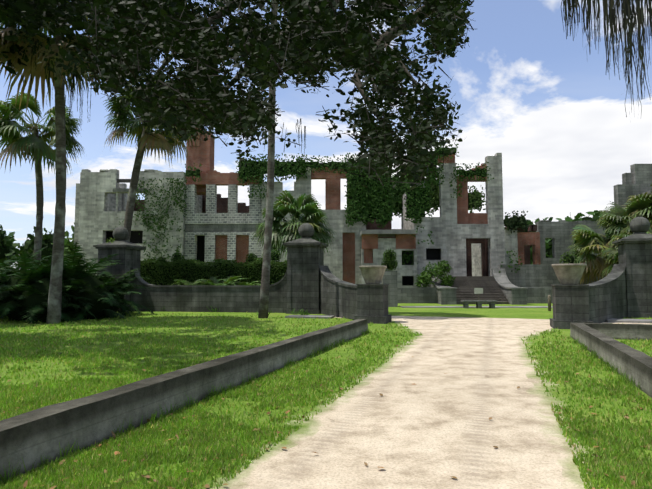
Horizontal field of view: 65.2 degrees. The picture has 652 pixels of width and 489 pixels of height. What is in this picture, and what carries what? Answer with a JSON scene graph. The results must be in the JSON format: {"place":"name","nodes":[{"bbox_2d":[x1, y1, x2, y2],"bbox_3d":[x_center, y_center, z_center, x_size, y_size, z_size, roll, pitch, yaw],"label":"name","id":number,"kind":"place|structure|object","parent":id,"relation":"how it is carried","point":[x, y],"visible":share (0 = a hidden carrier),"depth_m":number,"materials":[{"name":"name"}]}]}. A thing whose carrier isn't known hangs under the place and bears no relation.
{"place":"outdoors","nodes":[
{"label":"outdoors","id":0,"kind":"place"},
{"bbox_2d":[0,0,474,189],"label":"oak","id":1,"kind":"object","parent":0,"point":[135,34],"depth_m":5.00,"materials":[{"name":"green plant"}]},
{"bbox_2d":[0,0,137,74],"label":"oak leaves","id":2,"kind":"object","parent":1,"relation":"attached to","point":[20,5],"visible":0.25,"depth_m":15.97,"materials":[{"name":"green plant"}]},
{"bbox_2d":[0,303,651,488],"bbox_3d":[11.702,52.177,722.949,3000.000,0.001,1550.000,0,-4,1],"label":"ground","id":3,"kind":"structure","parent":0,"point":[538,414],"depth_m":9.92,"materials":[{"name":"green plant"}]},
{"bbox_2d":[0,92,84,264],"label":"palm","id":4,"kind":"object","parent":3,"relation":"on","point":[15,140],"depth_m":28.13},
{"bbox_2d":[0,0,107,323],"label":"tall palm","id":5,"kind":"object","parent":3,"relation":"on","point":[34,72],"depth_m":19.52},
{"bbox_2d":[21,0,651,160],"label":"spanish moss","id":6,"kind":"object","parent":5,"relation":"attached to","point":[629,12],"visible":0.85,"depth_m":4.97,"materials":[{"name":"grey plant"}]},
{"bbox_2d":[0,267,123,321],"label":"bush","id":7,"kind":"object","parent":3,"relation":"on","point":[33,300],"visible":0.33,"depth_m":20.66,"materials":[{"name":"green plant"}]},
{"bbox_2d":[0,242,153,323],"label":"palmetto bushes","id":8,"kind":"object","parent":3,"relation":"on","point":[30,269],"visible":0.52,"depth_m":21.02,"materials":[{"name":"green plant"}]},
{"bbox_2d":[93,227,145,309],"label":"gate pillar","id":9,"kind":"structure","parent":3,"relation":"on","point":[129,255],"depth_m":26.45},
{"bbox_2d":[103,82,203,241],"bbox_3d":[-10.453,-3.070,30.363,6.163,13.638,6.221,0,-4,1],"label":"leaning palm","id":10,"kind":"object","parent":3,"relation":"on","point":[130,123],"depth_m":30.12,"materials":[{"name":"green plant"}]},
{"bbox_2d":[130,267,286,312],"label":"gate wall","id":11,"kind":"structure","parent":3,"relation":"on","point":[200,298],"depth_m":25.95,"materials":[{"name":"concrete"}]},
{"bbox_2d":[173,275,260,284],"bbox_3d":[-5.225,2.601,27.878,7.285,1.854,3.637,0,-4,1],"label":"fern bed","id":12,"kind":"object","parent":3,"relation":"on","point":[227,281],"visible":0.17,"depth_m":27.93,"materials":[{"name":"green plant"}]},
{"bbox_2d":[258,0,283,317],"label":"slim palm","id":13,"kind":"object","parent":3,"relation":"on","point":[264,297],"depth_m":22.02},
{"bbox_2d":[251,190,335,257],"bbox_3d":[-2.095,0.223,33.988,5.905,7.562,5.661,0,-4,1],"label":"short palm","id":14,"kind":"object","parent":3,"relation":"on","point":[285,231],"depth_m":33.06,"materials":[{"name":"green plant"}]},
{"bbox_2d":[283,223,327,313],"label":"gate pillar","id":15,"kind":"structure","parent":3,"relation":"on","point":[305,256],"depth_m":24.66,"materials":[{"name":"concrete"}]},
{"bbox_2d":[0,210,613,264],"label":"distant trees","id":16,"kind":"object","parent":3,"relation":"on","point":[9,239],"depth_m":120.43,"materials":[{"name":"green plant"}]},
{"bbox_2d":[1,318,648,488],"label":"fallen leaves","id":17,"kind":"object","parent":3,"relation":"on","point":[148,476],"visible":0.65,"depth_m":4.91,"materials":[{"name":"brown plant"}]},
{"bbox_2d":[0,319,651,479],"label":"walls","id":18,"kind":"structure","parent":3,"relation":"on","point":[29,437],"depth_m":6.27,"materials":[{"name":"concrete"}]},
{"bbox_2d":[319,266,356,319],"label":"curved wall","id":19,"kind":"structure","parent":3,"relation":"on","point":[337,297],"depth_m":22.75,"materials":[{"name":"concrete"}]},
{"bbox_2d":[74,129,605,306],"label":"ruined building","id":20,"kind":"structure","parent":3,"relation":"on","point":[472,249],"depth_m":42.43,"materials":[{"name":"stone"}]},
{"bbox_2d":[113,141,529,272],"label":"vines on ruin","id":21,"kind":"object","parent":20,"relation":"attached to","point":[431,183],"visible":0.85,"depth_m":42.21,"materials":[{"name":"green plant"}]},
{"bbox_2d":[186,147,525,260],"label":"ivy","id":22,"kind":"object","parent":20,"relation":"attached to","point":[414,196],"visible":0.19,"depth_m":42.40,"materials":[{"name":"green plant"}]},
{"bbox_2d":[106,237,577,319],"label":"shrubs","id":23,"kind":"object","parent":3,"relation":"on","point":[440,269],"visible":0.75,"depth_m":29.66,"materials":[{"name":"green plant"}]},
{"bbox_2d":[140,252,574,284],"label":"hedges","id":24,"kind":"object","parent":3,"relation":"on","point":[571,259],"visible":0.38,"depth_m":29.70,"materials":[{"name":"green plant"}]},
{"bbox_2d":[354,284,391,323],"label":"urn pillar","id":25,"kind":"structure","parent":3,"relation":"on","point":[372,302],"depth_m":19.22,"materials":[{"name":"concrete"}]},
{"bbox_2d":[359,266,386,283],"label":"urn","id":26,"kind":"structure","parent":25,"relation":"on","point":[372,274],"depth_m":19.42,"materials":[{"name":"grey stone"}]},
{"bbox_2d":[250,316,617,488],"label":"path","id":27,"kind":"structure","parent":3,"relation":"on","point":[435,427],"depth_m":5.49,"materials":[{"name":"beige sand"}]},
{"bbox_2d":[431,275,449,302],"bbox_3d":[8.199,2.938,36.578,0.944,2.480,3.400,0,-4,1],"label":"stair cheek","id":28,"kind":"object","parent":3,"relation":"on","point":[437,284],"visible":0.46,"depth_m":36.33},
{"bbox_2d":[285,315,651,322],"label":"stone slabs","id":29,"kind":"structure","parent":3,"relation":"on","point":[608,320],"depth_m":19.96,"materials":[{"name":"stone"}]},
{"bbox_2d":[399,306,552,307],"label":"curb","id":30,"kind":"structure","parent":3,"relation":"on","point":[474,306],"depth_m":30.67,"materials":[{"name":"concrete"}]},
{"bbox_2d":[474,288,482,299],"bbox_3d":[10.130,3.435,33.792,0.560,1.100,0.075,0,-4,1],"label":"sign","id":31,"kind":"object","parent":3,"relation":"on","point":[478,291],"visible":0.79,"depth_m":33.78,"materials":[{"name":"white wood"}]},
{"bbox_2d":[461,300,496,307],"bbox_3d":[8.832,3.450,29.413,1.969,0.460,0.500,0,-4,1],"label":"stone bench","id":32,"kind":"object","parent":3,"relation":"on","point":[478,303],"visible":1,"depth_m":29.20,"materials":[{"name":"grey stone"}]},
{"bbox_2d":[491,269,517,298],"bbox_3d":[12.864,2.933,36.502,0.944,2.480,3.400,0,-4,1],"label":"stair cheek","id":33,"kind":"object","parent":3,"relation":"on","point":[502,280],"visible":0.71,"depth_m":37.24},
{"bbox_2d":[548,295,550,310],"bbox_3d":[11.737,3.073,26.748,0.152,0.840,0.160,0,-4,1],"label":"post","id":34,"kind":"object","parent":3,"relation":"on","point":[549,302],"visible":1,"depth_m":26.69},
{"bbox_2d":[550,284,592,328],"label":"urn pillar","id":35,"kind":"structure","parent":3,"relation":"on","point":[570,303],"depth_m":16.92,"materials":[{"name":"concrete"}]},
{"bbox_2d":[552,264,585,284],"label":"urn","id":36,"kind":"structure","parent":35,"relation":"on","point":[569,274],"depth_m":17.13,"materials":[{"name":"grey stone"}]},
{"bbox_2d":[567,224,629,283],"bbox_3d":[19.673,1.246,35.680,5.389,5.766,5.676,0,-4,1],"label":"palm tree","id":37,"kind":"object","parent":3,"relation":"on","point":[585,246],"depth_m":35.48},
{"bbox_2d":[586,264,626,322],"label":"curved wall","id":38,"kind":"structure","parent":3,"relation":"on","point":[607,294],"depth_m":20.46,"materials":[{"name":"concrete"}]},
{"bbox_2d":[595,192,651,257],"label":"palm tree","id":39,"kind":"object","parent":3,"relation":"on","point":[614,219],"visible":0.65,"depth_m":34.07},
{"bbox_2d":[601,229,651,276],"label":"palm tree","id":40,"kind":"object","parent":3,"relation":"on","point":[612,251],"visible":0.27,"depth_m":31.24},
{"bbox_2d":[612,217,651,317],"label":"gate pillar","id":41,"kind":"structure","parent":3,"relation":"on","point":[635,253],"depth_m":22.25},
{"bbox_2d":[613,164,651,230],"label":"ruin","id":42,"kind":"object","parent":3,"relation":"on","point":[637,180],"visible":0.35,"depth_m":45.99,"materials":[{"name":"stone"}]},
{"bbox_2d":[625,183,651,231],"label":"palm tree","id":43,"kind":"object","parent":3,"relation":"on","point":[648,217],"visible":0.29,"depth_m":33.35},
{"bbox_2d":[0,0,651,269],"label":"sky","id":44,"kind":"structure","parent":0,"point":[530,94],"materials":[{"name":"blue"}]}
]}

